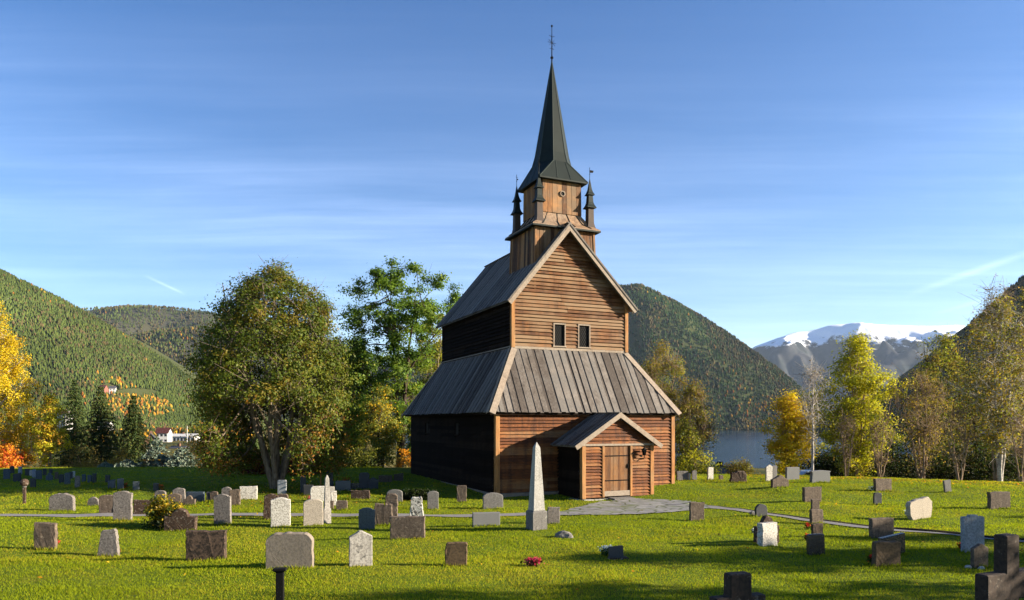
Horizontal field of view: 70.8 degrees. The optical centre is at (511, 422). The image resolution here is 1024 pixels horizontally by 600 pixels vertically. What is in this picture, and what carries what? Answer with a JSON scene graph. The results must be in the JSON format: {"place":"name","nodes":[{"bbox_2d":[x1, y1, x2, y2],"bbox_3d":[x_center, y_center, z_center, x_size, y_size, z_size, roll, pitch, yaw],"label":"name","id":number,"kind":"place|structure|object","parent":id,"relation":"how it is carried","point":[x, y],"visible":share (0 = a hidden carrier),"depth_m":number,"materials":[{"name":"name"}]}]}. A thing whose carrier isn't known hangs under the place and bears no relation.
{"place":"outdoors","nodes":[
{"label":"outdoors","id":0,"kind":"place"},
{"bbox_2d":[2,284,410,428],"bbox_3d":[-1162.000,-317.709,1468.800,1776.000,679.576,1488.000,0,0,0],"label":"hill","id":1,"kind":"structure","parent":0,"point":[138,391],"depth_m":1321.83,"materials":[{"name":"green plant"}]},
{"bbox_2d":[0,269,293,430],"bbox_3d":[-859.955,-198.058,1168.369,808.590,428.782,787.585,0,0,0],"label":"hillside forest","id":2,"kind":"object","parent":1,"relation":"on","point":[122,347],"visible":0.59,"depth_m":1319.06,"materials":[{"name":"green plant"}]},
{"bbox_2d":[136,329,315,422],"bbox_3d":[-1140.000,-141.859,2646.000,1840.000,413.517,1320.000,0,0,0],"label":"hill","id":3,"kind":"structure","parent":0,"point":[168,336],"depth_m":2519.47,"materials":[{"name":"green plant"}]},
{"bbox_2d":[129,325,329,425],"bbox_3d":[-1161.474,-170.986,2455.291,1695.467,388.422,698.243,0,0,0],"label":"hillside forest","id":4,"kind":"object","parent":3,"relation":"on","point":[163,332],"visible":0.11,"depth_m":2554.05,"materials":[{"name":"green plant"}]},
{"bbox_2d":[87,307,379,374],"bbox_3d":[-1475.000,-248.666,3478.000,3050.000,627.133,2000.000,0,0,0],"label":"hill","id":5,"kind":"structure","parent":0,"point":[146,326],"depth_m":3349.09,"materials":[{"name":"green plant"}]},
{"bbox_2d":[80,304,377,367],"bbox_3d":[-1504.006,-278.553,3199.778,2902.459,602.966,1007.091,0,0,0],"label":"hillside forest","id":6,"kind":"object","parent":5,"relation":"on","point":[129,307],"visible":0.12,"depth_m":3365.49,"materials":[{"name":"green plant"}]},
{"bbox_2d":[0,512,525,516],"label":"path","id":7,"kind":"structure","parent":0,"point":[292,514],"depth_m":27.82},
{"bbox_2d":[0,430,1023,599],"bbox_3d":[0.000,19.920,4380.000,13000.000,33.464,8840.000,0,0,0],"label":"ground","id":8,"kind":"structure","parent":0,"point":[407,469],"depth_m":20.86,"materials":[{"name":"green plant"}]},
{"bbox_2d":[0,440,31,467],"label":"shrub","id":9,"kind":"object","parent":8,"relation":"on","point":[9,458],"visible":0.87,"depth_m":59.70,"materials":[{"name":"orange plant"}]},
{"bbox_2d":[0,296,44,467],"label":"tree","id":10,"kind":"object","parent":8,"relation":"on","point":[13,372],"visible":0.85,"depth_m":62.06,"materials":[{"name":"yellow plant"}]},
{"bbox_2d":[33,522,57,549],"bbox_3d":[-13.514,3.370,20.873,0.636,0.936,0.157,1,0,-5],"label":"gravestone","id":11,"kind":"object","parent":8,"relation":"on","point":[45,534],"visible":0.73,"depth_m":20.80,"materials":[{"name":"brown stone"}]},
{"bbox_2d":[22,390,77,467],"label":"tree","id":12,"kind":"object","parent":8,"relation":"on","point":[50,434],"visible":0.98,"depth_m":61.16,"materials":[{"name":"yellow plant"}]},
{"bbox_2d":[49,493,75,510],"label":"gravestone","id":13,"kind":"object","parent":8,"relation":"on","point":[60,501],"visible":0.66,"depth_m":29.24,"materials":[{"name":"stone"}]},
{"bbox_2d":[52,379,96,466],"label":"spruce","id":14,"kind":"object","parent":8,"relation":"on","point":[73,432],"visible":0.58,"depth_m":73.56,"materials":[{"name":"green plant"}]},
{"bbox_2d":[60,443,103,467],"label":"shrub","id":15,"kind":"object","parent":8,"relation":"on","point":[87,464],"visible":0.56,"depth_m":63.93,"materials":[{"name":"green plant"}]},
{"bbox_2d":[71,386,124,466],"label":"spruce","id":16,"kind":"object","parent":8,"relation":"on","point":[106,429],"visible":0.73,"depth_m":71.49,"materials":[{"name":"green plant"}]},
{"bbox_2d":[99,495,112,512],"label":"gravestone","id":17,"kind":"object","parent":8,"relation":"on","point":[105,503],"visible":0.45,"depth_m":27.93,"materials":[{"name":"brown stone"}]},
{"bbox_2d":[97,528,119,555],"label":"gravestone","id":18,"kind":"object","parent":8,"relation":"on","point":[108,542],"visible":0.7,"depth_m":20.12,"materials":[{"name":"stone"}]},
{"bbox_2d":[113,491,132,520],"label":"gravestone","id":19,"kind":"object","parent":8,"relation":"on","point":[122,505],"visible":0.77,"depth_m":26.22,"materials":[{"name":"stone"}]},
{"bbox_2d":[111,394,151,464],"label":"spruce","id":20,"kind":"object","parent":8,"relation":"on","point":[137,438],"visible":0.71,"depth_m":70.55,"materials":[{"name":"green plant"}]},
{"bbox_2d":[137,436,173,466],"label":"bush","id":21,"kind":"object","parent":8,"relation":"on","point":[156,456],"visible":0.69,"depth_m":57.61,"materials":[{"name":"green plant"}]},
{"bbox_2d":[140,493,191,528],"bbox_3d":[-12.045,3.113,25.071,1.509,1.368,1.431,0,0,-41],"label":"shrub","id":22,"kind":"object","parent":8,"relation":"on","point":[155,512],"visible":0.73,"depth_m":24.85,"materials":[{"name":"yellow plant"}]},
{"bbox_2d":[158,447,201,466],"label":"shrub","id":23,"kind":"object","parent":8,"relation":"on","point":[178,459],"visible":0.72,"depth_m":57.06,"materials":[{"name":"green plant"}]},
{"bbox_2d":[164,508,197,530],"bbox_3d":[-11.338,3.411,24.652,1.071,0.931,0.233,1,2,-6],"label":"gravestone","id":24,"kind":"object","parent":8,"relation":"on","point":[180,519],"visible":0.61,"depth_m":24.54,"materials":[{"name":"brown stone"}]},
{"bbox_2d":[185,530,226,560],"bbox_3d":[-8.220,3.382,19.362,1.032,0.970,0.224,0,-1,-8],"label":"gravestone","id":25,"kind":"object","parent":8,"relation":"on","point":[202,544],"visible":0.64,"depth_m":19.26,"materials":[{"name":"brown stone"}]},
{"bbox_2d":[213,494,231,524],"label":"gravestone","id":26,"kind":"object","parent":8,"relation":"on","point":[222,509],"visible":0.78,"depth_m":25.64,"materials":[{"name":"stone"}]},
{"bbox_2d":[240,486,257,499],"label":"gravestone","id":27,"kind":"object","parent":8,"relation":"on","point":[248,492],"visible":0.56,"depth_m":33.25,"materials":[{"name":"white stone"}]},
{"bbox_2d":[173,253,368,488],"bbox_3d":[-12.031,-2.434,36.316,9.192,12.313,9.617,0,0,0],"label":"tree","id":28,"kind":"object","parent":8,"relation":"on","point":[304,363],"visible":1,"depth_m":35.02,"materials":[{"name":"green plant"}]},
{"bbox_2d":[263,493,278,519],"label":"gravestone","id":29,"kind":"object","parent":8,"relation":"on","point":[268,498],"visible":0.56,"depth_m":26.90,"materials":[{"name":"brown stone"}]},
{"bbox_2d":[273,567,286,599],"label":"steel post","id":30,"kind":"object","parent":8,"relation":"on","point":[279,571],"visible":1,"depth_m":12.95,"materials":[{"name":"black metal"}]},
{"bbox_2d":[271,497,290,526],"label":"gravestone","id":31,"kind":"object","parent":8,"relation":"on","point":[280,511],"visible":0.83,"depth_m":25.25,"materials":[{"name":"white stone"}]},
{"bbox_2d":[265,531,314,568],"bbox_3d":[-5.563,3.285,18.059,1.161,1.057,0.244,0,2,-5],"label":"gravestone","id":32,"kind":"object","parent":8,"relation":"on","point":[288,549],"visible":0.72,"depth_m":17.94,"materials":[{"name":"beige stone"}]},
{"bbox_2d":[303,499,322,525],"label":"gravestone","id":33,"kind":"object","parent":8,"relation":"on","point":[312,511],"visible":0.82,"depth_m":25.44,"materials":[{"name":"beige stone"}]},
{"bbox_2d":[323,475,330,522],"bbox_3d":[-6.717,2.864,26.137,0.252,1.891,0.252,0,0,-25],"label":"obelisk","id":34,"kind":"object","parent":8,"relation":"on","point":[326,513],"visible":0.88,"depth_m":26.05,"materials":[{"name":"stone"}]},
{"bbox_2d":[349,530,371,566],"bbox_3d":[-3.832,3.270,18.223,0.579,1.056,0.148,0,0,-16],"label":"gravestone","id":35,"kind":"object","parent":8,"relation":"on","point":[360,547],"visible":0.77,"depth_m":18.15,"materials":[{"name":"stone"}]},
{"bbox_2d":[334,319,389,465],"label":"tree","id":36,"kind":"object","parent":8,"relation":"on","point":[361,380],"visible":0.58,"depth_m":59.47,"materials":[{"name":"green plant"}]},
{"bbox_2d":[359,508,374,529],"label":"gravestone","id":37,"kind":"object","parent":8,"relation":"on","point":[366,518],"visible":0.82,"depth_m":24.84,"materials":[{"name":"blue stone"}]},
{"bbox_2d":[343,447,398,466],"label":"shrub","id":38,"kind":"object","parent":8,"relation":"on","point":[364,460],"visible":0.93,"depth_m":55.42,"materials":[{"name":"green plant"}]},
{"bbox_2d":[355,385,407,466],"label":"tree","id":39,"kind":"object","parent":8,"relation":"on","point":[377,426],"visible":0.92,"depth_m":57.58,"materials":[{"name":"green plant"}]},
{"bbox_2d":[374,503,392,524],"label":"gravestone","id":40,"kind":"object","parent":8,"relation":"on","point":[383,514],"visible":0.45,"depth_m":25.69,"materials":[{"name":"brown stone"}]},
{"bbox_2d":[337,256,454,466],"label":"tree","id":41,"kind":"object","parent":8,"relation":"on","point":[391,322],"visible":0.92,"depth_m":60.03,"materials":[{"name":"green plant"}]},
{"bbox_2d":[392,448,410,466],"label":"shrub","id":42,"kind":"object","parent":8,"relation":"on","point":[406,460],"visible":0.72,"depth_m":55.00,"materials":[{"name":"orange plant"}]},
{"bbox_2d":[390,516,424,539],"bbox_3d":[-3.265,3.369,22.516,1.099,0.867,0.233,0,-1,-3],"label":"gravestone","id":43,"kind":"object","parent":8,"relation":"on","point":[410,527],"visible":0.7,"depth_m":22.41,"materials":[{"name":"brown stone"}]},
{"bbox_2d":[409,496,423,515],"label":"gravestone","id":44,"kind":"object","parent":8,"relation":"on","point":[416,507],"visible":0.56,"depth_m":27.00,"materials":[{"name":"grey stone"}]},
{"bbox_2d":[403,488,436,499],"bbox_3d":[-4.377,3.386,33.266,1.952,0.658,1.100,0,0,0],"label":"hedge","id":45,"kind":"object","parent":8,"relation":"on","point":[414,492],"visible":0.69,"depth_m":33.10,"materials":[{"name":"green plant"}]},
{"bbox_2d":[400,307,446,446],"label":"tree","id":46,"kind":"object","parent":8,"relation":"on","point":[437,356],"visible":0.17,"depth_m":69.82,"materials":[{"name":"green plant"}]},
{"bbox_2d":[438,282,463,322],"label":"tree","id":47,"kind":"object","parent":8,"relation":"on","point":[454,298],"visible":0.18,"depth_m":77.68,"materials":[{"name":"green plant"}]},
{"bbox_2d":[445,542,467,565],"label":"gravestone","id":48,"kind":"object","parent":8,"relation":"on","point":[456,552],"visible":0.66,"depth_m":18.30,"materials":[{"name":"stone"}]},
{"bbox_2d":[472,512,499,526],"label":"gravestone","id":49,"kind":"object","parent":8,"relation":"on","point":[483,518],"visible":0.65,"depth_m":25.20,"materials":[{"name":"grey stone"}]},
{"bbox_2d":[483,492,502,508],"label":"gravestone","id":50,"kind":"object","parent":8,"relation":"on","point":[492,500],"visible":0.75,"depth_m":30.46,"materials":[{"name":"grey stone"}]},
{"bbox_2d":[0,427,1020,475],"bbox_3d":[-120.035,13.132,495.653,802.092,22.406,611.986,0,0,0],"label":"valley wood","id":51,"kind":"object","parent":8,"relation":"on","point":[179,430],"visible":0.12,"depth_m":339.57,"materials":[{"name":"green plant"}]},
{"bbox_2d":[526,442,546,530],"bbox_3d":[0.828,2.223,24.344,0.541,3.089,0.541,0,0,-25],"label":"obelisk","id":52,"kind":"object","parent":8,"relation":"on","point":[536,515],"visible":0.89,"depth_m":24.20,"materials":[{"name":"grey stone"}]},
{"bbox_2d":[402,25,681,500],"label":"stave church","id":53,"kind":"structure","parent":8,"relation":"on","point":[533,323],"depth_m":37.33,"materials":[{"name":"brown wood"}]},
{"bbox_2d":[553,323,566,347],"bbox_3d":[2.449,-4.500,37.316,0.780,1.240,0.150,0,0,-24],"label":"window","id":54,"kind":"structure","parent":53,"relation":"in","point":[559,329],"depth_m":37.34,"materials":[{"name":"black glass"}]},
{"bbox_2d":[577,324,590,348],"bbox_3d":[3.783,-4.510,37.910,0.800,1.260,0.150,0,0,-24],"label":"window","id":55,"kind":"structure","parent":53,"relation":"in","point":[583,330],"depth_m":37.94,"materials":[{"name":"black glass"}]},
{"bbox_2d":[547,507,559,523],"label":"gravestone","id":56,"kind":"object","parent":8,"relation":"on","point":[553,514],"visible":0.69,"depth_m":25.65,"materials":[{"name":"stone"}]},
{"bbox_2d":[607,545,628,559],"bbox_3d":[2.820,3.502,19.099,0.565,0.448,0.314,0,0,-8],"label":"plaque stone","id":57,"kind":"object","parent":8,"relation":"on","point":[615,552],"visible":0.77,"depth_m":19.04,"materials":[{"name":"stone"}]},
{"bbox_2d":[639,338,706,447],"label":"tree","id":58,"kind":"object","parent":8,"relation":"on","point":[652,372],"visible":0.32,"depth_m":57.62,"materials":[{"name":"green plant"}]},
{"bbox_2d":[675,416,705,472],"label":"tree","id":59,"kind":"object","parent":8,"relation":"on","point":[688,433],"visible":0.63,"depth_m":51.75,"materials":[{"name":"green plant"}]},
{"bbox_2d":[689,502,704,520],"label":"gravestone","id":60,"kind":"object","parent":8,"relation":"on","point":[696,510],"visible":0.73,"depth_m":26.61,"materials":[{"name":"brown stone"}]},
{"bbox_2d":[671,377,726,473],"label":"tree","id":61,"kind":"object","parent":8,"relation":"on","point":[691,402],"visible":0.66,"depth_m":55.60,"materials":[{"name":"green plant"}]},
{"bbox_2d":[675,450,727,473],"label":"shrub","id":62,"kind":"object","parent":8,"relation":"on","point":[693,458],"visible":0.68,"depth_m":49.82,"materials":[{"name":"green plant"}]},
{"bbox_2d":[709,571,765,599],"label":"stone cross","id":63,"kind":"object","parent":8,"relation":"on","point":[737,585],"visible":1,"depth_m":12.90,"materials":[{"name":"grey stone"}]},
{"bbox_2d":[721,456,758,473],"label":"shrub","id":64,"kind":"object","parent":8,"relation":"on","point":[745,466],"visible":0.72,"depth_m":49.81,"materials":[{"name":"green plant"}]},
{"bbox_2d":[757,522,777,545],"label":"gravestone","id":65,"kind":"object","parent":8,"relation":"on","point":[767,532],"visible":0.71,"depth_m":20.46,"materials":[{"name":"white stone"}]},
{"bbox_2d":[758,388,822,474],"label":"tree","id":66,"kind":"object","parent":8,"relation":"on","point":[788,446],"visible":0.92,"depth_m":52.05,"materials":[{"name":"yellow plant"}]},
{"bbox_2d":[802,486,821,501],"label":"gravestone","id":67,"kind":"object","parent":8,"relation":"on","point":[809,493],"visible":0.67,"depth_m":31.54,"materials":[{"name":"brown stone"}]},
{"bbox_2d":[789,355,838,470],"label":"tree","id":68,"kind":"object","parent":8,"relation":"on","point":[813,400],"visible":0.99,"depth_m":48.94,"materials":[{"name":"brown plant"}]},
{"bbox_2d":[806,533,824,554],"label":"gravestone","id":69,"kind":"object","parent":8,"relation":"on","point":[815,543],"visible":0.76,"depth_m":19.01,"materials":[{"name":"black stone"}]},
{"bbox_2d":[809,470,830,482],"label":"gravestone","id":70,"kind":"object","parent":8,"relation":"on","point":[820,475],"visible":0.63,"depth_m":38.69,"materials":[{"name":"grey stone"}]},
{"bbox_2d":[803,439,872,476],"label":"thicket bush","id":71,"kind":"object","parent":8,"relation":"on","point":[835,470],"visible":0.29,"depth_m":59.59,"materials":[{"name":"green plant"}]},
{"bbox_2d":[831,402,859,475],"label":"tree","id":72,"kind":"object","parent":8,"relation":"on","point":[844,453],"visible":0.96,"depth_m":50.92,"materials":[{"name":"green plant"}]},
{"bbox_2d":[799,329,913,476],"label":"tree","id":73,"kind":"object","parent":8,"relation":"on","point":[860,401],"visible":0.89,"depth_m":55.47,"materials":[{"name":"green plant"}]},
{"bbox_2d":[710,505,1023,539],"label":"turf edge","id":74,"kind":"object","parent":8,"relation":"on","point":[929,530],"visible":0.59,"depth_m":23.85,"materials":[{"name":"green plant"}]},
{"bbox_2d":[868,517,893,538],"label":"gravestone","id":75,"kind":"object","parent":8,"relation":"on","point":[880,527],"visible":0.63,"depth_m":22.20,"materials":[{"name":"grey stone"}]},
{"bbox_2d":[873,478,891,491],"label":"gravestone","id":76,"kind":"object","parent":8,"relation":"on","point":[881,484],"visible":0.66,"depth_m":35.06,"materials":[{"name":"brown stone"}]},
{"bbox_2d":[861,410,904,476],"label":"tree","id":77,"kind":"object","parent":8,"relation":"on","point":[876,457],"visible":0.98,"depth_m":49.92,"materials":[{"name":"green plant"}]},
{"bbox_2d":[840,435,927,477],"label":"thicket bush","id":78,"kind":"object","parent":8,"relation":"on","point":[889,473],"visible":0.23,"depth_m":57.11,"materials":[{"name":"green plant"}]},
{"bbox_2d":[871,540,900,566],"bbox_3d":[9.262,3.327,17.823,0.744,0.779,0.165,0,1,-12],"label":"gravestone","id":79,"kind":"object","parent":8,"relation":"on","point":[885,552],"visible":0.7,"depth_m":17.74,"materials":[{"name":"stone"}]},
{"bbox_2d":[878,532,904,553],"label":"gravestone","id":80,"kind":"object","parent":8,"relation":"on","point":[900,537],"visible":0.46,"depth_m":19.11,"materials":[{"name":"black stone"}]},
{"bbox_2d":[849,406,944,478],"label":"thicket bush","id":81,"kind":"object","parent":8,"relation":"on","point":[904,423],"visible":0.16,"depth_m":65.47,"materials":[{"name":"green plant"}]},
{"bbox_2d":[879,438,949,478],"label":"thicket bush","id":82,"kind":"object","parent":8,"relation":"on","point":[906,471],"visible":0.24,"depth_m":59.75,"materials":[{"name":"green plant"}]},
{"bbox_2d":[905,496,931,519],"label":"gravestone","id":83,"kind":"object","parent":8,"relation":"on","point":[918,508],"visible":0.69,"depth_m":26.50,"materials":[{"name":"beige stone"}]},
{"bbox_2d":[875,361,963,478],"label":"tree","id":84,"kind":"object","parent":8,"relation":"on","point":[926,428],"visible":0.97,"depth_m":51.73,"materials":[{"name":"green plant"}]},
{"bbox_2d":[899,323,989,470],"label":"tree","id":85,"kind":"object","parent":8,"relation":"on","point":[944,339],"visible":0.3,"depth_m":65.71,"materials":[{"name":"green plant"}]},
{"bbox_2d":[902,434,989,480],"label":"thicket bush","id":86,"kind":"object","parent":8,"relation":"on","point":[939,472],"visible":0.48,"depth_m":55.35,"materials":[{"name":"green plant"}]},
{"bbox_2d":[935,400,989,480],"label":"tree","id":87,"kind":"object","parent":8,"relation":"on","point":[955,460],"visible":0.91,"depth_m":46.99,"materials":[{"name":"brown plant"}]},
{"bbox_2d":[960,514,984,552],"bbox_3d":[12.458,3.091,19.478,0.633,1.165,0.141,0,-1,-9],"label":"gravestone","id":88,"kind":"object","parent":8,"relation":"on","point":[972,529],"visible":0.67,"depth_m":19.41,"materials":[{"name":"blue stone"}]},
{"bbox_2d":[925,286,1023,481],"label":"tree","id":89,"kind":"object","parent":8,"relation":"on","point":[1008,359],"visible":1,"depth_m":45.75,"materials":[{"name":"green plant"}]},
{"bbox_2d":[936,318,1020,476],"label":"tree","id":90,"kind":"object","parent":8,"relation":"on","point":[957,383],"visible":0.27,"depth_m":61.90,"materials":[{"name":"green plant"}]},
{"bbox_2d":[970,543,987,567],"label":"gravestone","id":91,"kind":"object","parent":8,"relation":"on","point":[978,553],"visible":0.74,"depth_m":17.44,"materials":[{"name":"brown stone"}]},
{"bbox_2d":[941,430,1018,481],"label":"thicket bush","id":92,"kind":"object","parent":8,"relation":"on","point":[986,473],"visible":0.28,"depth_m":53.64,"materials":[{"name":"green plant"}]},
{"bbox_2d":[958,273,1021,480],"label":"tree","id":93,"kind":"object","parent":8,"relation":"on","point":[993,468],"visible":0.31,"depth_m":50.00,"materials":[{"name":"green plant"}]},
{"bbox_2d":[987,491,1010,508],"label":"gravestone","id":94,"kind":"object","parent":8,"relation":"on","point":[997,499],"visible":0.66,"depth_m":29.80,"materials":[{"name":"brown stone"}]},
{"bbox_2d":[975,533,1023,599],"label":"stone cross","id":95,"kind":"object","parent":8,"relation":"on","point":[1004,580],"visible":1,"depth_m":11.87,"materials":[{"name":"grey stone"}]},
{"bbox_2d":[977,287,1023,479],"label":"tree","id":96,"kind":"object","parent":8,"relation":"on","point":[1017,350],"visible":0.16,"depth_m":72.43,"materials":[{"name":"green plant"}]},
{"bbox_2d":[978,433,1023,481],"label":"thicket bush","id":97,"kind":"object","parent":8,"relation":"on","point":[1013,468],"visible":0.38,"depth_m":50.41,"materials":[{"name":"green plant"}]},
{"bbox_2d":[999,404,1023,481],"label":"tree","id":98,"kind":"object","parent":8,"relation":"on","point":[1016,452],"visible":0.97,"depth_m":43.96,"materials":[{"name":"green plant"}]},
{"bbox_2d":[0,0,1023,365],"label":"sky","id":99,"kind":"structure","parent":0,"point":[770,169],"materials":[{"name":"blue"}]},
{"bbox_2d":[3,474,1023,592],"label":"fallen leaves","id":100,"kind":"object","parent":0,"point":[620,508],"visible":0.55,"depth_m":37.40,"materials":[{"name":"plant"}]},
{"bbox_2d":[370,287,815,429],"bbox_3d":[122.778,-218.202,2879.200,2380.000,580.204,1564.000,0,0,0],"label":"hill","id":101,"kind":"structure","parent":0,"point":[685,342],"depth_m":2367.01,"materials":[{"name":"green plant"}]},
{"bbox_2d":[363,283,829,430],"bbox_3d":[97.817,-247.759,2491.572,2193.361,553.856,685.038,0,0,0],"label":"hillside forest","id":102,"kind":"object","parent":101,"relation":"on","point":[727,350],"visible":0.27,"depth_m":2387.06,"materials":[{"name":"green plant"}]},
{"bbox_2d":[560,498,708,514],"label":"pavement","id":103,"kind":"structure","parent":0,"point":[634,506],"depth_m":30.45,"materials":[{"name":"stone"}]},
{"bbox_2d":[396,430,1020,468],"bbox_3d":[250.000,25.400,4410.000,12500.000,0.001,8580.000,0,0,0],"label":"water","id":104,"kind":"structure","parent":0,"point":[731,445],"depth_m":719.45,"materials":[{"name":"blue liquid"}]},
{"bbox_2d":[752,322,964,411],"bbox_3d":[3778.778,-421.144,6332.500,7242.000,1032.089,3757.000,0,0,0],"label":"mountain","id":105,"kind":"structure","parent":0,"point":[896,347],"depth_m":6457.15,"materials":[{"name":"grey stone"}]},
{"bbox_2d":[708,505,1023,541],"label":"path","id":106,"kind":"structure","parent":0,"point":[792,517],"depth_m":25.39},
{"bbox_2d":[789,318,1020,441],"bbox_3d":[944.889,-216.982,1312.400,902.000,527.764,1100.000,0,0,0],"label":"hill","id":107,"kind":"structure","parent":0,"point":[914,368],"depth_m":1317.88,"materials":[{"name":"green plant"}]},
{"bbox_2d":[816,274,1023,439],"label":"hillside forest","id":108,"kind":"object","parent":107,"relation":"on","point":[962,332],"visible":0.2,"depth_m":1132.48,"materials":[{"name":"green plant"}]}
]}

